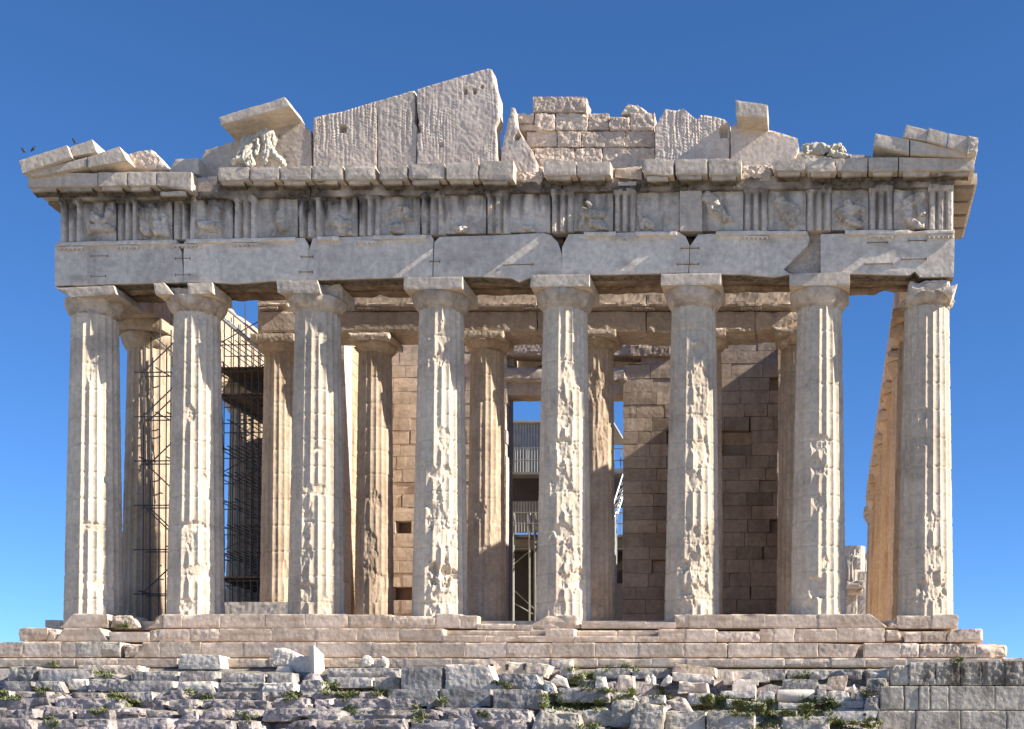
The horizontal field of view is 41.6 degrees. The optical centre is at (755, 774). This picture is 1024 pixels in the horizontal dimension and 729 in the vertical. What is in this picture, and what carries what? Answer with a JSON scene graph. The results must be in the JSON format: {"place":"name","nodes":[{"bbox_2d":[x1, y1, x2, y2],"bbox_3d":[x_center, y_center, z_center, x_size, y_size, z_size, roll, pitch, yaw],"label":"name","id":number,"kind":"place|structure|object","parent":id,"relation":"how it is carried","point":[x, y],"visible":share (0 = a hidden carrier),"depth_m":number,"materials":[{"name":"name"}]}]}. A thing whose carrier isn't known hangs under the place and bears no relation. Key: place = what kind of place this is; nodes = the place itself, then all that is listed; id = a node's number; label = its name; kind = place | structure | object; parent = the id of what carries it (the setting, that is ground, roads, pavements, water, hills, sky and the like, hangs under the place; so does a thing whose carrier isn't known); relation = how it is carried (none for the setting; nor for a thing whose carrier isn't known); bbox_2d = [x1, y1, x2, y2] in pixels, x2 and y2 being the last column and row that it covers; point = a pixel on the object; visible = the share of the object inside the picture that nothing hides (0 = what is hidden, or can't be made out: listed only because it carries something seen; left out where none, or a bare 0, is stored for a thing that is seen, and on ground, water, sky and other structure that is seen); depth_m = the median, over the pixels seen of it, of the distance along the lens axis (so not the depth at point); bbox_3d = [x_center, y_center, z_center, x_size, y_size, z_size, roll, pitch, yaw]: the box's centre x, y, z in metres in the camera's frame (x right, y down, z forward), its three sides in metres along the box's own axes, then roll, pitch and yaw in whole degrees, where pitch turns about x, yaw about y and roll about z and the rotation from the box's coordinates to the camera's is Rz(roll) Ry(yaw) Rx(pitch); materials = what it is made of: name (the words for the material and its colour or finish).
{"place":"outdoors","nodes":[
{"label":"outdoors","id":0,"kind":"place"},
{"bbox_2d":[365,680,374,686],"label":"marble chunk","id":1,"kind":"object","parent":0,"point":[369,683],"visible":1,"depth_m":40.90,"materials":[{"name":"white stone"}]},
{"bbox_2d":[0,669,908,728],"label":"bedrock","id":2,"kind":"structure","parent":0,"point":[174,709],"depth_m":39.05,"materials":[{"name":"grey stone"}]},
{"bbox_2d":[4,681,35,691],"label":"limestone block","id":3,"kind":"structure","parent":2,"relation":"on","point":[24,686],"depth_m":41.36,"materials":[{"name":"grey stone"}]},
{"bbox_2d":[8,666,50,681],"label":"limestone block","id":4,"kind":"structure","parent":2,"relation":"on","point":[22,673],"depth_m":42.26,"materials":[{"name":"grey stone"}]},
{"bbox_2d":[34,681,72,693],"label":"limestone block","id":5,"kind":"structure","parent":2,"relation":"on","point":[58,686],"depth_m":41.27,"materials":[{"name":"grey stone"}]},
{"bbox_2d":[38,669,97,681],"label":"limestone block","id":6,"kind":"structure","parent":2,"relation":"on","point":[62,675],"depth_m":42.17,"materials":[{"name":"grey stone"}]},
{"bbox_2d":[68,679,88,689],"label":"limestone block","id":7,"kind":"structure","parent":2,"relation":"on","point":[75,684],"depth_m":41.51,"materials":[{"name":"grey stone"}]},
{"bbox_2d":[88,679,127,692],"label":"limestone block","id":8,"kind":"structure","parent":2,"relation":"on","point":[105,685],"depth_m":41.21,"materials":[{"name":"grey stone"}]},
{"bbox_2d":[94,673,130,680],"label":"limestone block","id":9,"kind":"structure","parent":2,"relation":"on","point":[121,676],"depth_m":42.07,"materials":[{"name":"grey stone"}]},
{"bbox_2d":[77,665,149,674],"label":"marble slab","id":10,"kind":"structure","parent":2,"relation":"on","point":[125,669],"depth_m":42.53,"materials":[{"name":"grey stone"}]},
{"bbox_2d":[124,681,177,692],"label":"limestone block","id":11,"kind":"structure","parent":2,"relation":"on","point":[146,686],"depth_m":41.14,"materials":[{"name":"grey stone"}]},
{"bbox_2d":[131,671,180,681],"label":"limestone block","id":12,"kind":"structure","parent":2,"relation":"on","point":[155,676],"depth_m":41.93,"materials":[{"name":"grey stone"}]},
{"bbox_2d":[177,681,217,692],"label":"limestone block","id":13,"kind":"structure","parent":2,"relation":"on","point":[206,686],"depth_m":41.02,"materials":[{"name":"grey stone"}]},
{"bbox_2d":[179,671,221,682],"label":"limestone block","id":14,"kind":"structure","parent":2,"relation":"on","point":[197,676],"depth_m":41.80,"materials":[{"name":"grey stone"}]},
{"bbox_2d":[178,654,232,669],"bbox_3d":[-18.185,-3.686,43.228,1.467,0.531,0.923,0,0,3],"label":"marble block","id":15,"kind":"object","parent":2,"relation":"on","point":[201,662],"depth_m":42.79,"materials":[{"name":"white stone"}]},
{"bbox_2d":[218,682,262,691],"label":"limestone block","id":16,"kind":"structure","parent":2,"relation":"on","point":[241,687],"depth_m":40.96,"materials":[{"name":"grey stone"}]},
{"bbox_2d":[221,673,267,682],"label":"limestone block","id":17,"kind":"structure","parent":2,"relation":"on","point":[243,677],"depth_m":41.65,"materials":[{"name":"grey stone"}]},
{"bbox_2d":[262,683,299,692],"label":"limestone block","id":18,"kind":"structure","parent":2,"relation":"on","point":[271,687],"depth_m":40.80,"materials":[{"name":"grey stone"}]},
{"bbox_2d":[267,672,300,683],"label":"limestone block","id":19,"kind":"structure","parent":2,"relation":"on","point":[279,677],"depth_m":41.63,"materials":[{"name":"grey stone"}]},
{"bbox_2d":[276,666,293,672],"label":"marble chunk","id":20,"kind":"object","parent":2,"relation":"on","point":[284,669],"visible":0.6,"depth_m":42.32,"materials":[{"name":"white stone"}]},
{"bbox_2d":[272,648,309,671],"bbox_3d":[-15.088,-3.635,42.804,1.364,0.991,0.590,0,0,3],"label":"marble block","id":21,"kind":"object","parent":2,"relation":"on","point":[296,662],"depth_m":42.57,"materials":[{"name":"white stone"}]},
{"bbox_2d":[299,679,329,693],"bbox_3d":[-13.753,-2.710,40.777,0.899,0.482,0.720,0,0,3],"label":"limestone boulder","id":22,"kind":"object","parent":2,"relation":"on","point":[308,685],"visible":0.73,"depth_m":40.44,"materials":[{"name":"grey stone"}]},
{"bbox_2d":[309,645,324,673],"bbox_3d":[-14.287,-3.522,42.508,0.413,1.261,0.987,0,0,3],"label":"marble stele","id":23,"kind":"object","parent":2,"relation":"on","point":[316,659],"visible":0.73,"depth_m":42.23,"materials":[{"name":"white stone"}]},
{"bbox_2d":[328,677,374,688],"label":"limestone block","id":24,"kind":"structure","parent":2,"relation":"on","point":[352,683],"depth_m":41.21,"materials":[{"name":"grey stone"}]},
{"bbox_2d":[327,668,400,677],"bbox_3d":[-12.573,-3.233,42.352,2.398,0.421,0.835,0,0,3],"label":"rubble stone","id":25,"kind":"object","parent":2,"relation":"on","point":[362,672],"visible":0.62,"depth_m":41.97,"materials":[{"name":"grey stone"}]},
{"bbox_2d":[361,655,373,667],"bbox_3d":[-12.656,-3.673,42.547,0.374,0.399,0.310,0,0,3],"label":"white fragment","id":26,"kind":"object","parent":2,"relation":"on","point":[367,661],"visible":1,"depth_m":42.42,"materials":[{"name":"stone"}]},
{"bbox_2d":[374,656,388,667],"bbox_3d":[-12.198,-3.570,42.518,0.451,0.542,0.319,0,0,3],"label":"white fragment","id":27,"kind":"object","parent":2,"relation":"on","point":[383,662],"visible":0.83,"depth_m":42.40,"materials":[{"name":"stone"}]},
{"bbox_2d":[374,677,400,690],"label":"limestone block","id":28,"kind":"structure","parent":2,"relation":"on","point":[386,683],"depth_m":40.98,"materials":[{"name":"stone"}]},
{"bbox_2d":[388,689,439,706],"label":"poros block","id":29,"kind":"structure","parent":2,"relation":"on","point":[422,697],"depth_m":39.29,"materials":[{"name":"grey stone"}]},
{"bbox_2d":[401,667,445,688],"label":"poros block","id":30,"kind":"structure","parent":2,"relation":"on","point":[423,677],"depth_m":40.78,"materials":[{"name":"grey stone"}]},
{"bbox_2d":[439,689,492,707],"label":"poros block","id":31,"kind":"structure","parent":2,"relation":"on","point":[470,697],"depth_m":39.21,"materials":[{"name":"grey stone"}]},
{"bbox_2d":[445,664,498,689],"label":"poros block","id":32,"kind":"structure","parent":2,"relation":"on","point":[459,676],"depth_m":40.70,"materials":[{"name":"grey stone"}]},
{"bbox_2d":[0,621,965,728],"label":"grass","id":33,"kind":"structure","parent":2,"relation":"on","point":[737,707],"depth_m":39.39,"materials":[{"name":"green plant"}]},
{"bbox_2d":[660,675,671,686],"bbox_3d":[-2.806,-2.913,40.831,0.380,0.376,0.306,0,0,3],"label":"white fragment","id":34,"kind":"object","parent":33,"relation":"on","point":[667,681],"visible":1,"depth_m":40.70,"materials":[{"name":"stone"}]},
{"bbox_2d":[776,710,796,715],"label":"marble slab","id":35,"kind":"structure","parent":33,"relation":"on","point":[784,710],"depth_m":37.72,"materials":[{"name":"white stone"}]},
{"bbox_2d":[435,707,534,726],"bbox_3d":[-7.760,-1.601,37.464,2.837,0.605,0.965,0,0,3],"label":"rock block","id":36,"kind":"object","parent":2,"relation":"on","point":[503,714],"visible":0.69,"depth_m":37.02,"materials":[{"name":"grey stone"}]},
{"bbox_2d":[474,659,553,678],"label":"marble slab","id":37,"kind":"structure","parent":2,"relation":"on","point":[544,671],"depth_m":41.45,"materials":[{"name":"white stone"}]},
{"bbox_2d":[495,673,543,690],"bbox_3d":[-7.338,-2.849,40.880,1.505,0.609,0.936,0,0,3],"label":"limestone block","id":38,"kind":"object","parent":2,"relation":"on","point":[528,681],"depth_m":40.44,"materials":[{"name":"grey stone"}]},
{"bbox_2d":[493,689,549,709],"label":"poros block","id":39,"kind":"structure","parent":2,"relation":"on","point":[528,699],"depth_m":38.83,"materials":[{"name":"grey stone"}]},
{"bbox_2d":[544,680,557,693],"bbox_3d":[-6.353,-2.695,40.591,0.425,0.435,0.505,0,0,3],"label":"marble chunk","id":40,"kind":"object","parent":2,"relation":"on","point":[550,687],"visible":0.77,"depth_m":40.35,"materials":[{"name":"white stone"}]},
{"bbox_2d":[550,674,569,687],"bbox_3d":[-6.130,-2.917,40.897,0.545,0.423,0.407,0,0,3],"label":"marble chunk","id":41,"kind":"object","parent":40,"relation":"on","point":[559,680],"visible":1,"depth_m":40.71,"materials":[{"name":"white stone"}]},
{"bbox_2d":[532,708,583,728],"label":"poros block","id":42,"kind":"structure","parent":2,"relation":"on","point":[550,718],"depth_m":36.53,"materials":[{"name":"stone"}]},
{"bbox_2d":[551,660,573,668],"bbox_3d":[-6.292,-3.564,42.607,0.704,0.315,0.515,0,0,3],"label":"marble chunk","id":43,"kind":"object","parent":2,"relation":"on","point":[556,664],"visible":0.69,"depth_m":42.37,"materials":[{"name":"white stone"}]},
{"bbox_2d":[560,667,574,676],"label":"marble chunk","id":44,"kind":"object","parent":2,"relation":"on","point":[564,671],"visible":0.65,"depth_m":41.87,"materials":[{"name":"grey stone"}]},
{"bbox_2d":[565,673,585,683],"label":"rubble stone","id":45,"kind":"object","parent":2,"relation":"on","point":[567,676],"visible":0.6,"depth_m":41.23,"materials":[{"name":"grey stone"}]},
{"bbox_2d":[558,688,612,703],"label":"limestone slab","id":46,"kind":"structure","parent":2,"relation":"on","point":[567,695],"depth_m":39.41,"materials":[{"name":"grey stone"}]},
{"bbox_2d":[578,680,594,687],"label":"rubble stone","id":47,"kind":"object","parent":2,"relation":"on","point":[586,683],"visible":0.52,"depth_m":40.69,"materials":[{"name":"grey stone"}]},
{"bbox_2d":[582,710,612,727],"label":"poros block","id":48,"kind":"structure","parent":2,"relation":"on","point":[604,717],"depth_m":36.99,"materials":[{"name":"stone"}]},
{"bbox_2d":[595,675,607,687],"bbox_3d":[-4.816,-2.845,40.872,0.377,0.454,0.507,0,0,3],"label":"marble chunk","id":49,"kind":"object","parent":2,"relation":"on","point":[601,682],"visible":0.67,"depth_m":40.63,"materials":[{"name":"white stone"}]},
{"bbox_2d":[594,668,631,678],"bbox_3d":[-4.569,-3.218,42.016,1.194,0.357,0.814,0,0,3],"label":"rubble stone","id":50,"kind":"object","parent":2,"relation":"on","point":[613,674],"visible":0.67,"depth_m":41.63,"materials":[{"name":"grey stone"}]},
{"bbox_2d":[611,700,635,728],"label":"poros block","id":51,"kind":"structure","parent":2,"relation":"on","point":[622,712],"depth_m":36.91,"materials":[{"name":"stone"}]},
{"bbox_2d":[613,693,638,701],"bbox_3d":[-3.976,-2.350,39.905,0.755,0.270,0.508,0,0,3],"label":"marble chunk","id":52,"kind":"object","parent":2,"relation":"on","point":[625,698],"visible":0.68,"depth_m":39.66,"materials":[{"name":"grey stone"}]},
{"bbox_2d":[618,675,634,692],"bbox_3d":[-4.008,-2.773,40.448,0.515,0.577,0.516,0,0,3],"label":"marble chunk","id":53,"kind":"object","parent":2,"relation":"on","point":[624,681],"visible":0.84,"depth_m":40.20,"materials":[{"name":"beige stone"}]},
{"bbox_2d":[629,702,666,728],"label":"poros block","id":54,"kind":"object","parent":2,"relation":"on","point":[648,716],"depth_m":36.07,"materials":[{"name":"stone"}]},
{"bbox_2d":[645,674,655,685],"bbox_3d":[-3.294,-2.933,40.757,0.331,0.362,0.304,0,0,3],"label":"white fragment","id":55,"kind":"object","parent":2,"relation":"on","point":[649,681],"visible":1,"depth_m":40.64,"materials":[{"name":"stone"}]},
{"bbox_2d":[632,668,671,679],"bbox_3d":[-3.301,-3.203,41.907,1.274,0.366,0.820,0,0,3],"label":"rubble stone","id":56,"kind":"object","parent":2,"relation":"on","point":[659,673],"visible":0.69,"depth_m":41.52,"materials":[{"name":"grey stone"}]},
{"bbox_2d":[649,695,665,703],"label":"marble chunk","id":57,"kind":"object","parent":2,"relation":"on","point":[659,700],"visible":0.94,"depth_m":39.41,"materials":[{"name":"grey stone"}]},
{"bbox_2d":[667,698,692,710],"bbox_3d":[-2.223,-2.039,38.521,0.752,0.412,0.616,0,0,3],"label":"rubble stone","id":58,"kind":"object","parent":2,"relation":"on","point":[680,704],"visible":0.9,"depth_m":38.23,"materials":[{"name":"stone"}]},
{"bbox_2d":[665,710,707,728],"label":"poros block","id":59,"kind":"structure","parent":2,"relation":"on","point":[684,719],"depth_m":36.41,"materials":[{"name":"stone"}]},
{"bbox_2d":[672,672,713,685],"bbox_3d":[-1.972,-2.998,41.180,1.285,0.388,0.719,0,0,3],"label":"marble slab","id":60,"kind":"object","parent":2,"relation":"on","point":[690,678],"depth_m":40.85,"materials":[{"name":"white stone"}]},
{"bbox_2d":[671,663,716,677],"bbox_3d":[-1.951,-3.289,41.669,1.428,0.457,0.721,0,0,3],"label":"marble slab","id":61,"kind":"object","parent":2,"relation":"on","point":[690,669],"depth_m":41.34,"materials":[{"name":"beige stone"}]},
{"bbox_2d":[678,681,709,695],"bbox_3d":[-1.921,-2.644,40.281,0.989,0.460,0.700,0,0,3],"label":"marble block","id":62,"kind":"object","parent":2,"relation":"on","point":[685,688],"depth_m":39.98,"materials":[{"name":"beige stone"}]},
{"bbox_2d":[688,693,713,704],"bbox_3d":[-1.667,-2.262,39.543,0.772,0.350,0.619,0,0,3],"label":"marble block","id":63,"kind":"object","parent":2,"relation":"on","point":[692,700],"depth_m":39.26,"materials":[{"name":"grey stone"}]},
{"bbox_2d":[723,671,733,685],"bbox_3d":[-0.851,-2.999,41.032,0.317,0.454,0.610,0,0,3],"label":"marble chunk","id":64,"kind":"object","parent":2,"relation":"on","point":[728,680],"visible":0.95,"depth_m":40.73,"materials":[{"name":"white stone"}]},
{"bbox_2d":[706,713,755,728],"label":"poros block","id":65,"kind":"structure","parent":2,"relation":"on","point":[721,721],"depth_m":36.24,"materials":[{"name":"stone"}]},
{"bbox_2d":[721,691,755,698],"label":"marble slab","id":66,"kind":"structure","parent":2,"relation":"on","point":[744,694],"depth_m":39.52,"materials":[{"name":"grey stone"}]},
{"bbox_2d":[732,685,755,691],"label":"marble slab","id":67,"kind":"structure","parent":2,"relation":"on","point":[743,687],"depth_m":40.13,"materials":[{"name":"beige stone"}]},
{"bbox_2d":[733,679,758,686],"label":"marble slab","id":68,"kind":"structure","parent":2,"relation":"on","point":[755,682],"depth_m":40.67,"materials":[{"name":"white stone"}]},
{"bbox_2d":[734,671,750,678],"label":"marble slab","id":69,"kind":"structure","parent":68,"relation":"on","point":[742,674],"depth_m":41.13,"materials":[{"name":"grey stone"}]},
{"bbox_2d":[726,699,765,709],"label":"marble slab","id":70,"kind":"structure","parent":2,"relation":"on","point":[729,701],"depth_m":38.49,"materials":[{"name":"white stone"}]},
{"bbox_2d":[750,671,769,682],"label":"marble slab","id":71,"kind":"structure","parent":2,"relation":"on","point":[762,677],"depth_m":40.90,"materials":[{"name":"white stone"}]},
{"bbox_2d":[759,691,774,702],"bbox_3d":[0.335,-2.333,39.499,0.468,0.350,0.511,0,0,3],"label":"marble chunk","id":72,"kind":"object","parent":2,"relation":"on","point":[764,694],"visible":0.86,"depth_m":39.26,"materials":[{"name":"grey stone"}]},
{"bbox_2d":[762,669,785,680],"bbox_3d":[0.567,-3.140,41.530,0.807,0.373,0.711,0,0,3],"label":"rubble stone","id":73,"kind":"object","parent":2,"relation":"on","point":[776,674],"visible":0.74,"depth_m":41.19,"materials":[{"name":"grey stone"}]},
{"bbox_2d":[778,702,811,710],"bbox_3d":[1.164,-1.997,38.591,1.010,0.228,0.506,0,0,3],"label":"marble slab","id":74,"kind":"object","parent":2,"relation":"on","point":[789,706],"depth_m":38.38,"materials":[{"name":"white stone"}]},
{"bbox_2d":[777,689,813,702],"bbox_3d":[1.211,-2.368,39.641,1.121,0.404,0.405,0,0,3],"label":"column roller","id":75,"kind":"object","parent":2,"relation":"on","point":[783,696],"depth_m":39.47,"materials":[{"name":"stone"}]},
{"bbox_2d":[787,670,806,679],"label":"rubble stone","id":76,"kind":"object","parent":2,"relation":"on","point":[791,672],"visible":0.68,"depth_m":41.20,"materials":[{"name":"grey stone"}]},
{"bbox_2d":[782,679,818,695],"bbox_3d":[1.375,-2.671,40.282,1.120,0.488,0.722,0,0,3],"label":"limestone block","id":77,"kind":"object","parent":2,"relation":"on","point":[792,684],"depth_m":39.94,"materials":[{"name":"grey stone"}]},
{"bbox_2d":[782,716,829,728],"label":"poros block","id":78,"kind":"object","parent":2,"relation":"on","point":[797,722],"depth_m":36.13,"materials":[{"name":"stone"}]},
{"bbox_2d":[817,689,825,702],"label":"marble chunk","id":79,"kind":"object","parent":2,"relation":"on","point":[821,692],"visible":0.95,"depth_m":39.23,"materials":[{"name":"grey stone"}]},
{"bbox_2d":[809,669,861,680],"bbox_3d":[2.516,-3.142,41.468,1.702,0.360,0.724,0,0,3],"label":"rubble stone","id":80,"kind":"object","parent":2,"relation":"on","point":[825,674],"visible":0.77,"depth_m":41.15,"materials":[{"name":"grey stone"}]},
{"bbox_2d":[826,675,847,690],"bbox_3d":[2.475,-2.763,40.185,0.694,0.526,0.719,0,0,3],"label":"marble block","id":81,"kind":"object","parent":2,"relation":"on","point":[837,683],"depth_m":39.84,"materials":[{"name":"beige stone"}]},
{"bbox_2d":[827,691,849,702],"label":"marble block","id":82,"kind":"object","parent":2,"relation":"on","point":[840,695],"depth_m":39.14,"materials":[{"name":"grey stone"}]},
{"bbox_2d":[833,700,862,708],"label":"rubble stone","id":83,"kind":"object","parent":2,"relation":"on","point":[854,704],"visible":0.83,"depth_m":38.57,"materials":[{"name":"grey stone"}]},
{"bbox_2d":[824,711,877,721],"bbox_3d":[2.666,-1.624,36.909,1.539,0.323,0.619,0,0,3],"label":"marble slab","id":84,"kind":"object","parent":2,"relation":"on","point":[848,716],"depth_m":36.61,"materials":[{"name":"white stone"}]},
{"bbox_2d":[850,685,855,699],"bbox_3d":[2.933,-2.491,39.641,0.169,0.482,0.281,0,0,3],"label":"white fragment","id":85,"kind":"object","parent":2,"relation":"on","point":[853,689],"visible":0.99,"depth_m":39.52,"materials":[{"name":"stone"}]},
{"bbox_2d":[856,690,862,700],"bbox_3d":[3.126,-2.374,39.527,0.209,0.339,0.289,0,0,3],"label":"white fragment","id":86,"kind":"object","parent":2,"relation":"on","point":[859,697],"visible":0.82,"depth_m":39.40,"materials":[{"name":"stone"}]},
{"bbox_2d":[864,697,880,710],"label":"limestone boulder","id":87,"kind":"object","parent":2,"relation":"on","point":[871,703],"visible":0.81,"depth_m":38.15,"materials":[{"name":"grey stone"}]},
{"bbox_2d":[866,678,886,694],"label":"limestone block","id":88,"kind":"structure","parent":2,"relation":"on","point":[873,685],"depth_m":39.75,"materials":[{"name":"grey stone"}]},
{"bbox_2d":[864,668,888,679],"bbox_3d":[3.848,-3.150,41.406,0.884,0.386,0.723,0,0,3],"label":"rubble stone","id":89,"kind":"object","parent":2,"relation":"on","point":[876,673],"visible":0.6,"depth_m":41.12,"materials":[{"name":"grey stone"}]},
{"bbox_2d":[877,661,1023,728],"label":"terrace wall","id":90,"kind":"structure","parent":2,"relation":"on","point":[966,695],"depth_m":38.02,"materials":[{"name":"stone"}]},
{"bbox_2d":[0,0,1023,657],"label":"sky","id":91,"kind":"structure","parent":0,"point":[159,76],"materials":[{"name":"blue"}]},
{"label":"plateau","id":92,"kind":"structure","parent":0,"visible":0},
{"bbox_2d":[0,69,1023,668],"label":"ruined temple","id":93,"kind":"structure","parent":92,"relation":"on","point":[436,281],"depth_m":45.07,"materials":[{"name":"stone"}]},
{"bbox_2d":[133,318,172,620],"bbox_3d":[-21.844,-11.297,48.863,2.601,11.586,1.100,0,0,3],"label":"scaffold","id":94,"kind":"object","parent":93,"relation":"on","point":[149,594],"visible":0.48,"depth_m":48.65,"materials":[{"name":"metal"}]},
{"bbox_2d":[222,309,259,351],"bbox_3d":[-20.504,-17.807,52.450,2.589,2.111,0.900,0,0,3],"label":"scaffold stair","id":95,"kind":"object","parent":93,"relation":"on","point":[237,330],"visible":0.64,"depth_m":52.03,"materials":[{"name":"metal"}]},
{"bbox_2d":[221,303,263,601],"bbox_3d":[-20.424,-12.208,54.847,2.812,13.422,5.600,0,0,3],"label":"scaffold","id":96,"kind":"object","parent":93,"relation":"on","point":[250,378],"visible":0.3,"depth_m":52.95,"materials":[{"name":"metal"}]},
{"bbox_2d":[230,135,260,167],"bbox_3d":[-17.469,-21.342,44.785,1.004,1.294,0.557,0,0,3],"label":"seated statue","id":97,"kind":"object","parent":93,"relation":"on","point":[248,152],"visible":1,"depth_m":44.70,"materials":[{"name":"white stone"}]},
{"bbox_2d":[252,127,286,166],"bbox_3d":[-16.676,-21.472,44.840,1.224,1.430,0.466,0,0,3],"label":"kneeling statue","id":98,"kind":"object","parent":93,"relation":"on","point":[269,141],"visible":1,"depth_m":44.74,"materials":[{"name":"white stone"}]},
{"bbox_2d":[512,420,622,620],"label":"site hut","id":99,"kind":"object","parent":93,"relation":"on","point":[526,447],"visible":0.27,"depth_m":72.81,"materials":[{"name":"white metal"}]},
{"bbox_2d":[614,583,622,619],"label":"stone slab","id":100,"kind":"object","parent":93,"relation":"on","point":[618,601],"visible":0.14,"depth_m":65.45,"materials":[{"name":"stone"}]},
{"bbox_2d":[614,469,622,582],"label":"crane","id":101,"kind":"object","parent":93,"relation":"on","point":[619,500],"visible":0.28,"depth_m":69.82,"materials":[{"name":"paint"}]},
{"bbox_2d":[800,142,850,158],"bbox_3d":[2.321,-20.832,43.692,1.670,0.700,0.525,0,0,13],"label":"reclining statue","id":102,"kind":"object","parent":93,"relation":"on","point":[817,149],"visible":1,"depth_m":43.65,"materials":[{"name":"white stone"}]}
]}

